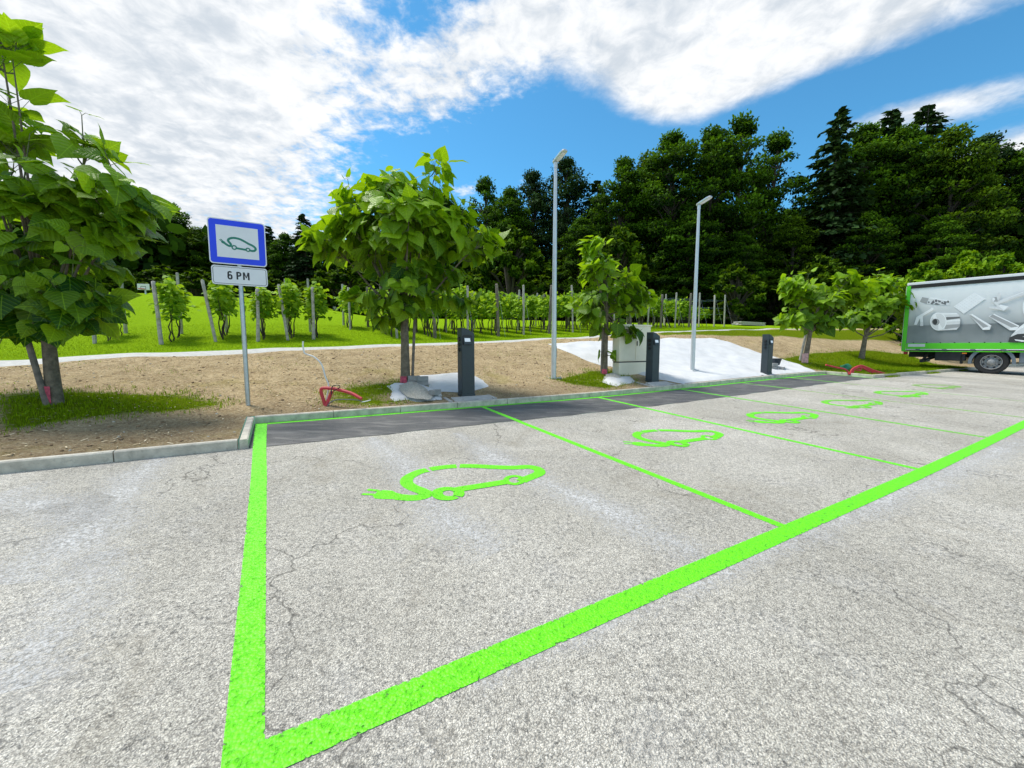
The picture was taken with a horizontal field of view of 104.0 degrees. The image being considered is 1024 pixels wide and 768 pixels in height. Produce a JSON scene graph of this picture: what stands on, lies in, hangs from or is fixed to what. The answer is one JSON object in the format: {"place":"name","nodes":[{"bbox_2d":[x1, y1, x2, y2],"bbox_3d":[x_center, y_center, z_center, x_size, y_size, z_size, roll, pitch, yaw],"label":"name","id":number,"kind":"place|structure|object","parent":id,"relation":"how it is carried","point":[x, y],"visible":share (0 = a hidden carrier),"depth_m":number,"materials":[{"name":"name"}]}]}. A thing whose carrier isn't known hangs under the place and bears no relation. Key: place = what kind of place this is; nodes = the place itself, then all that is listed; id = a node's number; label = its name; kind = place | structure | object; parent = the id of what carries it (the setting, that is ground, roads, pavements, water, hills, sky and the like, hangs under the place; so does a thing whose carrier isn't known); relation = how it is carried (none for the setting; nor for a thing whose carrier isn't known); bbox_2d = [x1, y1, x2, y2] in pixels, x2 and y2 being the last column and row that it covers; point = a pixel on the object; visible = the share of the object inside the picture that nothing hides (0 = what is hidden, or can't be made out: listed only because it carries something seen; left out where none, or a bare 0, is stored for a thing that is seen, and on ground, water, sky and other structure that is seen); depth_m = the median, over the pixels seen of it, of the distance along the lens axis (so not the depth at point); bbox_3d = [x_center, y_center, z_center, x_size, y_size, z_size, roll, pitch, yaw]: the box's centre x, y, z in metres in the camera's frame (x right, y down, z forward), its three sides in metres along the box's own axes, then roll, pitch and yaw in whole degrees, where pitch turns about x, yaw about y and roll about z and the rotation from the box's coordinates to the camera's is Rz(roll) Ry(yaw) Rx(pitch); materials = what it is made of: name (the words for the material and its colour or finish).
{"place":"outdoors","nodes":[
{"label":"outdoors","id":0,"kind":"place"},
{"bbox_2d":[0,292,1019,459],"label":"ground","id":1,"kind":"structure","parent":0,"point":[146,319],"depth_m":8.71,"materials":[{"name":"soil"}]},
{"bbox_2d":[25,342,49,404],"bbox_3d":[-6.415,-0.141,5.407,0.483,1.354,0.070,2,6,17],"label":"wooden stake","id":2,"kind":"object","parent":1,"relation":"on","point":[36,369],"visible":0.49,"depth_m":5.38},
{"bbox_2d":[0,12,180,404],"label":"young tree","id":3,"kind":"object","parent":1,"relation":"on","point":[48,306],"visible":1,"depth_m":5.30,"materials":[{"name":"green plant"}]},
{"bbox_2d":[123,264,191,293],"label":"shrub","id":4,"kind":"object","parent":1,"relation":"on","point":[155,273],"visible":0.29,"depth_m":50.98,"materials":[{"name":"green plant"}]},
{"bbox_2d":[151,281,163,344],"bbox_3d":[-9.267,-1.780,10.461,0.095,1.881,0.100,-13,-4,40],"label":"vineyard post","id":5,"kind":"object","parent":1,"relation":"on","point":[158,320],"visible":0.91,"depth_m":10.45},
{"bbox_2d":[146,275,193,341],"bbox_3d":[-9.267,-2.031,10.899,1.034,1.834,1.114,-4,7,-37],"label":"grapevine","id":6,"kind":"object","parent":1,"relation":"on","point":[167,286],"visible":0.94,"depth_m":10.76,"materials":[{"name":"green plant"}]},
{"bbox_2d":[155,202,207,266],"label":"woodland tree","id":7,"kind":"object","parent":1,"relation":"on","point":[176,216],"visible":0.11,"depth_m":61.55,"materials":[{"name":"green plant"}]},
{"bbox_2d":[165,268,211,296],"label":"shrub","id":8,"kind":"object","parent":1,"relation":"on","point":[193,287],"visible":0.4,"depth_m":45.97,"materials":[{"name":"green plant"}]},
{"bbox_2d":[173,226,219,272],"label":"woodland tree","id":9,"kind":"object","parent":1,"relation":"on","point":[190,241],"visible":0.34,"depth_m":59.76,"materials":[{"name":"green plant"}]},
{"bbox_2d":[194,283,239,339],"bbox_3d":[-8.479,-2.130,11.590,0.848,1.752,1.137,-2,6,-18],"label":"grapevine","id":10,"kind":"object","parent":1,"relation":"on","point":[222,303],"visible":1,"depth_m":11.48,"materials":[{"name":"green plant"}]},
{"bbox_2d":[201,281,246,335],"bbox_3d":[-8.900,-2.449,12.410,1.159,1.960,1.132,-3,6,-30],"label":"grapevine","id":11,"kind":"object","parent":1,"relation":"on","point":[235,299],"visible":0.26,"depth_m":12.42,"materials":[{"name":"green plant"}]},
{"bbox_2d":[207,217,267,416],"bbox_3d":[-4.003,-0.901,5.953,0.695,2.954,0.082,-3,6,-30],"label":"parking sign","id":12,"kind":"object","parent":1,"relation":"on","point":[238,243],"visible":1,"depth_m":5.85,"materials":[{"name":"metal"}]},
{"bbox_2d":[232,273,280,297],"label":"shrub","id":13,"kind":"object","parent":1,"relation":"on","point":[272,282],"visible":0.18,"depth_m":51.51,"materials":[{"name":"green plant"}]},
{"bbox_2d":[244,287,278,339],"bbox_3d":[-7.478,-2.155,11.919,1.014,1.716,0.991,-3,6,-33],"label":"grapevine","id":14,"kind":"object","parent":1,"relation":"on","point":[263,296],"visible":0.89,"depth_m":11.78,"materials":[{"name":"green plant"}]},
{"bbox_2d":[266,232,297,284],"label":"woodland tree","id":15,"kind":"object","parent":1,"relation":"on","point":[280,259],"visible":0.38,"depth_m":61.51,"materials":[{"name":"green plant"}]},
{"bbox_2d":[270,281,307,338],"bbox_3d":[-6.913,-2.285,12.489,1.103,1.799,1.260,-2,6,-19],"label":"grapevine","id":16,"kind":"object","parent":1,"relation":"on","point":[292,295],"visible":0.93,"depth_m":12.21,"materials":[{"name":"green plant"}]},
{"bbox_2d":[280,213,329,298],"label":"woodland tree","id":17,"kind":"object","parent":1,"relation":"on","point":[301,271],"visible":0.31,"depth_m":60.11,"materials":[{"name":"green plant"}]},
{"bbox_2d":[300,281,336,337],"bbox_3d":[-6.265,-2.378,12.850,1.039,1.844,1.120,-4,7,-37],"label":"grapevine","id":18,"kind":"object","parent":1,"relation":"on","point":[324,308],"visible":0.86,"depth_m":12.70,"materials":[{"name":"green plant"}]},
{"bbox_2d":[299,265,378,315],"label":"shrub","id":19,"kind":"object","parent":1,"relation":"on","point":[334,280],"visible":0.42,"depth_m":45.40,"materials":[{"name":"green plant"}]},
{"bbox_2d":[0,328,778,366],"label":"footpath","id":20,"kind":"structure","parent":1,"relation":"on","point":[3,363],"depth_m":9.67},
{"bbox_2d":[295,145,510,382],"bbox_3d":[-2.195,-2.234,8.096,4.109,4.801,2.448,3,6,26],"label":"young tree","id":21,"kind":"object","parent":1,"relation":"on","point":[408,218],"visible":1,"depth_m":7.74,"materials":[{"name":"green plant"}]},
{"bbox_2d":[387,382,441,401],"bbox_3d":[-1.792,0.110,7.416,0.946,0.299,1.297,-2,6,-21],"label":"open sack","id":22,"kind":"object","parent":1,"relation":"on","point":[414,391],"visible":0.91,"depth_m":7.14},
{"bbox_2d":[0,335,841,450],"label":"soil clods","id":23,"kind":"object","parent":1,"relation":"on","point":[119,439],"visible":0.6,"depth_m":7.58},
{"bbox_2d":[0,330,863,455],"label":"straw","id":24,"kind":"object","parent":1,"relation":"on","point":[240,399],"visible":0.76,"depth_m":6.40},
{"bbox_2d":[418,192,470,282],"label":"woodland tree","id":25,"kind":"object","parent":1,"relation":"on","point":[448,205],"visible":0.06,"depth_m":59.27,"materials":[{"name":"green plant"}]},
{"bbox_2d":[419,373,487,391],"bbox_3d":[-1.209,-0.054,8.422,1.396,0.298,1.367,-4,6,-34],"label":"fleece sheet","id":26,"kind":"object","parent":1,"relation":"on","point":[446,382],"visible":0.64,"depth_m":8.30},
{"bbox_2d":[450,284,478,327],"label":"grapevine","id":27,"kind":"object","parent":1,"relation":"on","point":[461,293],"visible":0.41,"depth_m":14.96,"materials":[{"name":"green plant"}]},
{"bbox_2d":[443,395,496,401],"bbox_3d":[-0.856,0.336,7.549,0.950,0.273,0.655,-3,6,-30],"label":"concrete pad","id":28,"kind":"object","parent":1,"relation":"on","point":[472,398],"visible":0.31,"depth_m":7.34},
{"bbox_2d":[457,328,474,396],"bbox_3d":[-0.863,-0.307,7.494,0.328,1.474,0.288,-3,6,-30],"label":"charging station","id":29,"kind":"object","parent":28,"relation":"on","point":[466,365],"visible":0.91,"depth_m":7.40,"materials":[{"name":"metal"}]},
{"bbox_2d":[469,288,490,333],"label":"grapevine","id":30,"kind":"object","parent":1,"relation":"on","point":[479,299],"visible":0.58,"depth_m":16.39,"materials":[{"name":"green plant"}]},
{"bbox_2d":[0,323,969,434],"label":"grass","id":31,"kind":"structure","parent":1,"relation":"on","point":[891,369],"depth_m":9.47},
{"bbox_2d":[467,175,505,272],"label":"woodland tree","id":32,"kind":"object","parent":1,"relation":"on","point":[483,186],"visible":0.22,"depth_m":59.38,"materials":[{"name":"green plant"}]},
{"bbox_2d":[480,290,508,335],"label":"grapevine","id":33,"kind":"object","parent":1,"relation":"on","point":[494,309],"visible":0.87,"depth_m":15.58,"materials":[{"name":"green plant"}]},
{"bbox_2d":[469,268,531,319],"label":"shrub","id":34,"kind":"object","parent":1,"relation":"on","point":[500,274],"visible":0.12,"depth_m":45.56,"materials":[{"name":"green plant"}]},
{"bbox_2d":[465,224,545,319],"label":"tree","id":35,"kind":"object","parent":1,"relation":"on","point":[513,267],"visible":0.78,"depth_m":42.02,"materials":[{"name":"green plant"}]},
{"bbox_2d":[471,185,540,270],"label":"woodland tree","id":36,"kind":"object","parent":1,"relation":"on","point":[511,202],"visible":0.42,"depth_m":55.26,"materials":[{"name":"green plant"}]},
{"bbox_2d":[0,365,1023,767],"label":"parking lot","id":37,"kind":"structure","parent":1,"relation":"on","point":[886,635],"depth_m":2.07,"materials":[{"name":"asphalt"}]},
{"bbox_2d":[0,486,107,525],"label":"worn paint","id":38,"kind":"object","parent":37,"relation":"on","point":[37,504],"visible":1,"depth_m":2.90,"materials":[{"name":"white paint"}]},
{"bbox_2d":[0,547,126,693],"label":"worn paint","id":39,"kind":"object","parent":37,"relation":"on","point":[34,651],"visible":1,"depth_m":1.70,"materials":[{"name":"white paint"}]},
{"bbox_2d":[0,457,165,584],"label":"worn paint","id":40,"kind":"object","parent":37,"relation":"on","point":[98,529],"visible":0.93,"depth_m":2.65,"materials":[{"name":"white paint"}]},
{"bbox_2d":[221,423,266,767],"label":"painted line","id":41,"kind":"object","parent":37,"relation":"on","point":[245,723],"visible":1,"depth_m":1.78,"materials":[{"name":"green paint"}]},
{"bbox_2d":[367,437,501,555],"bbox_3d":[-0.942,0.856,3.696,0.767,0.137,3.117,-3,6,-31],"label":"worn paint","id":42,"kind":"object","parent":37,"relation":"on","point":[403,467],"visible":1,"depth_m":3.05,"materials":[{"name":"white paint"}]},
{"bbox_2d":[362,464,544,500],"bbox_3d":[-0.451,0.870,3.631,1.557,0.036,0.927,0,5,0],"label":"painted car symbol","id":43,"kind":"object","parent":37,"relation":"on","point":[407,482],"visible":1,"depth_m":3.52,"materials":[{"name":"green paint"}]},
{"bbox_2d":[0,363,1023,473],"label":"kerb","id":44,"kind":"structure","parent":37,"relation":"on","point":[46,462],"depth_m":5.69,"materials":[{"name":"concrete"}]},
{"bbox_2d":[249,374,870,447],"bbox_3d":[3.941,0.190,9.080,16.550,0.201,1.334,-3,6,-30],"label":"fresh asphalt strip","id":45,"kind":"object","parent":37,"relation":"on","point":[301,432],"visible":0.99,"depth_m":6.59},
{"bbox_2d":[268,374,826,423],"bbox_3d":[3.712,0.112,9.623,16.400,0.148,0.105,-3,6,-30],"label":"painted line","id":46,"kind":"object","parent":45,"relation":"on","point":[514,403],"visible":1,"depth_m":7.34,"materials":[{"name":"green paint"}]},
{"bbox_2d":[453,433,706,561],"bbox_3d":[0.164,0.862,3.861,0.706,0.154,3.484,-4,6,-34],"label":"worn paint","id":47,"kind":"object","parent":37,"relation":"on","point":[584,498],"visible":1,"depth_m":3.25,"materials":[{"name":"white paint"}]},
{"bbox_2d":[222,420,1023,767],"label":"painted line","id":48,"kind":"object","parent":37,"relation":"on","point":[300,742],"visible":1,"depth_m":1.71,"materials":[{"name":"green paint"}]},
{"bbox_2d":[517,421,783,526],"bbox_3d":[1.018,0.793,4.527,0.090,0.171,3.775,-3,6,-30],"label":"painted line","id":49,"kind":"object","parent":37,"relation":"on","point":[756,515],"visible":1,"depth_m":3.73,"materials":[{"name":"green paint"}]},
{"bbox_2d":[623,429,723,446],"bbox_3d":[2.180,0.712,5.348,1.557,0.035,0.927,0,5,0],"label":"painted car symbol","id":50,"kind":"object","parent":37,"relation":"on","point":[715,436],"visible":1,"depth_m":5.26,"materials":[{"name":"green paint"}]},
{"bbox_2d":[473,439,1023,685],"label":"worn paint","id":51,"kind":"object","parent":37,"relation":"on","point":[897,495],"visible":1,"depth_m":3.44,"materials":[{"name":"white paint"}]},
{"bbox_2d":[643,407,917,468],"bbox_3d":[3.374,0.667,5.880,0.090,0.171,3.775,-3,6,-30],"label":"painted line","id":52,"kind":"object","parent":37,"relation":"on","point":[791,440],"visible":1,"depth_m":5.27,"materials":[{"name":"green paint"}]},
{"bbox_2d":[746,412,818,422],"bbox_3d":[4.578,0.560,6.769,1.560,0.039,0.932,0,5,0],"label":"painted car symbol","id":53,"kind":"object","parent":37,"relation":"on","point":[814,416],"visible":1,"depth_m":6.68,"materials":[{"name":"green paint"}]},
{"bbox_2d":[901,273,1023,373],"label":"delivery truck","id":54,"kind":"object","parent":37,"relation":"on","point":[980,320],"visible":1,"depth_m":16.08,"materials":[{"name":"grey metal"}]},
{"bbox_2d":[1,216,1023,328],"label":"forest","id":55,"kind":"object","parent":1,"relation":"on","point":[165,256],"depth_m":57.59,"materials":[{"name":"green plant"}]},
{"bbox_2d":[513,167,561,317],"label":"woodland tree","id":56,"kind":"object","parent":1,"relation":"on","point":[533,186],"visible":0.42,"depth_m":58.92,"materials":[{"name":"green plant"}]},
{"bbox_2d":[520,271,561,320],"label":"shrub","id":57,"kind":"object","parent":1,"relation":"on","point":[544,277],"visible":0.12,"depth_m":50.70,"materials":[{"name":"green plant"}]},
{"bbox_2d":[521,255,576,320],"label":"shrub","id":58,"kind":"object","parent":1,"relation":"on","point":[547,268],"visible":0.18,"depth_m":52.90,"materials":[{"name":"green plant"}]},
{"bbox_2d":[551,149,566,378],"bbox_3d":[1.061,-2.541,9.341,0.300,5.425,0.524,-3,6,-30],"label":"lamp post","id":59,"kind":"object","parent":1,"relation":"on","point":[559,156],"visible":0.94,"depth_m":9.40,"materials":[{"name":"silver metal"}]},
{"bbox_2d":[557,291,576,331],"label":"grapevine","id":60,"kind":"object","parent":1,"relation":"on","point":[565,299],"visible":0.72,"depth_m":17.79,"materials":[{"name":"green plant"}]},
{"bbox_2d":[534,156,603,263],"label":"woodland tree","id":61,"kind":"object","parent":1,"relation":"on","point":[573,191],"visible":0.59,"depth_m":57.17,"materials":[{"name":"green plant"}]},
{"bbox_2d":[543,215,600,320],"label":"woodland tree","id":62,"kind":"object","parent":1,"relation":"on","point":[582,228],"visible":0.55,"depth_m":46.21,"materials":[{"name":"green plant"}]},
{"bbox_2d":[563,180,635,321],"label":"woodland tree","id":63,"kind":"object","parent":1,"relation":"on","point":[594,189],"visible":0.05,"depth_m":56.07,"materials":[{"name":"green plant"}]},
{"bbox_2d":[565,235,657,374],"bbox_3d":[2.584,-1.947,10.415,2.377,3.774,1.564,0,5,0],"label":"young tree","id":64,"kind":"object","parent":1,"relation":"on","point":[598,305],"visible":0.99,"depth_m":10.24,"materials":[{"name":"green plant"}]},
{"bbox_2d":[579,225,657,322],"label":"tree","id":65,"kind":"object","parent":1,"relation":"on","point":[624,240],"visible":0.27,"depth_m":40.08,"materials":[{"name":"green plant"}]},
{"bbox_2d":[603,373,634,385],"bbox_3d":[2.634,-0.141,10.011,0.697,0.265,1.274,4,7,40],"label":"open sack","id":66,"kind":"object","parent":1,"relation":"on","point":[614,378],"visible":0.98,"depth_m":9.80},
{"bbox_2d":[581,155,663,317],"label":"woodland tree","id":67,"kind":"object","parent":1,"relation":"on","point":[623,188],"visible":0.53,"depth_m":49.25,"materials":[{"name":"green plant"}]},
{"bbox_2d":[612,324,651,374],"bbox_3d":[3.191,-0.793,10.689,1.186,1.565,0.308,-3,6,-30],"label":"service cabinet","id":68,"kind":"object","parent":1,"relation":"on","point":[631,358],"visible":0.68,"depth_m":10.51,"materials":[{"name":"grey plastic"}]},
{"bbox_2d":[616,148,670,321],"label":"woodland tree","id":69,"kind":"object","parent":1,"relation":"on","point":[643,159],"visible":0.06,"depth_m":53.13,"materials":[{"name":"green plant"}]},
{"bbox_2d":[636,381,673,386],"bbox_3d":[3.529,0.066,10.069,0.950,0.291,0.664,-3,6,-30],"label":"concrete pad","id":70,"kind":"object","parent":1,"relation":"on","point":[651,384],"visible":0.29,"depth_m":9.83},
{"bbox_2d":[645,332,659,381],"bbox_3d":[3.520,-0.566,10.019,0.328,1.449,0.288,-3,6,-30],"label":"charging station","id":71,"kind":"object","parent":70,"relation":"on","point":[652,355],"visible":0.92,"depth_m":9.93,"materials":[{"name":"metal"}]},
{"bbox_2d":[629,255,687,321],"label":"shrub","id":72,"kind":"object","parent":1,"relation":"on","point":[655,273],"visible":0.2,"depth_m":47.00,"materials":[{"name":"green plant"}]},
{"bbox_2d":[623,128,734,322],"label":"woodland tree","id":73,"kind":"object","parent":1,"relation":"on","point":[672,143],"visible":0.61,"depth_m":46.43,"materials":[{"name":"green plant"}]},
{"bbox_2d":[549,338,815,383],"bbox_3d":[6.045,-0.950,13.309,8.786,1.295,4.287,-3,6,-27],"label":"fleece sheet","id":74,"kind":"object","parent":1,"relation":"on","point":[716,359],"visible":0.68,"depth_m":12.90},
{"bbox_2d":[648,210,732,322],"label":"woodland tree","id":75,"kind":"object","parent":1,"relation":"on","point":[686,228],"visible":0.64,"depth_m":44.79,"materials":[{"name":"green plant"}]},
{"bbox_2d":[646,265,745,322],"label":"shrub","id":76,"kind":"object","parent":1,"relation":"on","point":[684,291],"visible":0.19,"depth_m":45.22,"materials":[{"name":"green plant"}]},
{"bbox_2d":[690,196,711,370],"bbox_3d":[5.378,-2.656,11.511,0.300,5.177,0.524,-3,6,-30],"label":"lamp post","id":77,"kind":"object","parent":1,"relation":"on","point":[694,315],"visible":0.78,"depth_m":11.56,"materials":[{"name":"silver metal"}]},
{"bbox_2d":[660,123,765,323],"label":"woodland tree","id":78,"kind":"object","parent":1,"relation":"on","point":[710,162],"visible":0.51,"depth_m":46.45,"materials":[{"name":"green plant"}]},
{"bbox_2d":[705,262,766,324],"bbox_3d":[22.229,-8.285,39.352,5.322,7.471,6.103,1,5,10],"label":"tree","id":79,"kind":"object","parent":1,"relation":"on","point":[734,279],"visible":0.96,"depth_m":39.08,"materials":[{"name":"green plant"}]},
{"bbox_2d":[709,235,776,322],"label":"woodland tree","id":80,"kind":"object","parent":1,"relation":"on","point":[746,242],"visible":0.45,"depth_m":44.46,"materials":[{"name":"green plant"}]},
{"bbox_2d":[700,109,789,323],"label":"woodland tree","id":81,"kind":"object","parent":1,"relation":"on","point":[743,127],"visible":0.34,"depth_m":48.02,"materials":[{"name":"green plant"}]},
{"bbox_2d":[747,270,805,325],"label":"shrub","id":82,"kind":"object","parent":1,"relation":"on","point":[772,285],"visible":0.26,"depth_m":46.87,"materials":[{"name":"green plant"}]},
{"bbox_2d":[731,126,825,274],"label":"woodland tree","id":83,"kind":"object","parent":1,"relation":"on","point":[778,143],"visible":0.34,"depth_m":50.02,"materials":[{"name":"green plant"}]},
{"bbox_2d":[762,214,825,312],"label":"woodland tree","id":84,"kind":"object","parent":1,"relation":"on","point":[798,239],"visible":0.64,"depth_m":46.58,"materials":[{"name":"green plant"}]},
{"bbox_2d":[781,254,855,316],"bbox_3d":[30.229,-8.480,40.091,6.170,8.672,7.075,1,5,12],"label":"tree","id":85,"kind":"object","parent":1,"relation":"on","point":[827,270],"visible":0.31,"depth_m":38.09,"materials":[{"name":"green plant"}]},
{"bbox_2d":[773,267,881,363],"bbox_3d":[11.706,-2.437,14.859,3.851,3.699,2.224,0,5,0],"label":"young tree","id":86,"kind":"object","parent":1,"relation":"on","point":[851,289],"visible":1,"depth_m":14.68,"materials":[{"name":"green plant"}]},
{"bbox_2d":[765,105,905,328],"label":"woodland tree","id":87,"kind":"object","parent":1,"relation":"on","point":[832,223],"visible":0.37,"depth_m":46.95,"materials":[{"name":"green plant"}]},
{"bbox_2d":[789,121,937,271],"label":"woodland tree","id":88,"kind":"object","parent":1,"relation":"on","point":[869,144],"visible":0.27,"depth_m":47.26,"materials":[{"name":"green plant"}]},
{"bbox_2d":[829,210,905,315],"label":"woodland tree","id":89,"kind":"object","parent":1,"relation":"on","point":[879,235],"visible":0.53,"depth_m":44.02,"materials":[{"name":"green plant"}]},
{"bbox_2d":[835,267,924,358],"bbox_3d":[16.362,-3.057,17.814,4.156,4.194,2.293,0,5,0],"label":"young tree","id":90,"kind":"object","parent":1,"relation":"on","point":[874,312],"visible":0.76,"depth_m":17.51,"materials":[{"name":"green plant"}]},
{"bbox_2d":[841,108,943,327],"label":"woodland tree","id":91,"kind":"object","parent":1,"relation":"on","point":[894,120],"visible":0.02,"depth_m":50.75,"materials":[{"name":"green plant"}]},
{"bbox_2d":[879,260,961,345],"bbox_3d":[23.598,-3.885,22.887,4.230,6.279,3.882,1,5,8],"label":"bright bush","id":92,"kind":"object","parent":1,"relation":"on","point":[927,271],"visible":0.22,"depth_m":22.56,"materials":[{"name":"green plant"}]},
{"bbox_2d":[845,104,996,327],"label":"woodland tree","id":93,"kind":"object","parent":1,"relation":"on","point":[926,114],"visible":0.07,"depth_m":51.06,"materials":[{"name":"green plant"}]},
{"bbox_2d":[864,121,978,324],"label":"woodland tree","id":94,"kind":"object","parent":1,"relation":"on","point":[906,132],"visible":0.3,"depth_m":47.42,"materials":[{"name":"green plant"}]},
{"bbox_2d":[893,214,1009,320],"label":"woodland tree","id":95,"kind":"object","parent":1,"relation":"on","point":[946,258],"visible":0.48,"depth_m":43.18,"materials":[{"name":"green plant"}]},
{"bbox_2d":[894,121,1023,276],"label":"woodland tree","id":96,"kind":"object","parent":1,"relation":"on","point":[963,168],"visible":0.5,"depth_m":44.67,"materials":[{"name":"green plant"}]},
{"bbox_2d":[941,249,1014,277],"bbox_3d":[26.903,-4.140,23.985,4.777,7.728,5.207,-2,6,-18],"label":"bright bush","id":97,"kind":"object","parent":1,"relation":"on","point":[968,264],"visible":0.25,"depth_m":22.99,"materials":[{"name":"green plant"}]},
{"bbox_2d":[946,130,1023,266],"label":"woodland tree","id":98,"kind":"object","parent":1,"relation":"on","point":[990,137],"visible":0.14,"depth_m":47.87,"materials":[{"name":"green plant"}]},
{"bbox_2d":[956,147,1023,261],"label":"woodland tree","id":99,"kind":"object","parent":1,"relation":"on","point":[1017,161],"visible":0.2,"depth_m":46.96,"materials":[{"name":"green plant"}]},
{"bbox_2d":[974,252,1023,358],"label":"bright bush","id":100,"kind":"object","parent":1,"relation":"on","point":[1004,264],"visible":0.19,"depth_m":23.32,"materials":[{"name":"green plant"}]},
{"bbox_3d":[7.754,-0.216,12.372,0.950,0.259,0.460,-3,6,-30],"label":"concrete pad","id":101,"kind":"object","parent":1,"relation":"on","visible":0},
{"bbox_2d":[760,334,773,374],"bbox_3d":[7.796,-0.809,12.237,0.328,1.411,0.288,-3,6,-30],"label":"charging station","id":102,"kind":"object","parent":101,"relation":"on","point":[767,353],"visible":0.91,"depth_m":12.15,"materials":[{"name":"metal"}]},
{"bbox_2d":[0,0,1023,448],"label":"sky","id":103,"kind":"structure","parent":0,"point":[255,111],"materials":[{"name":"blue"}]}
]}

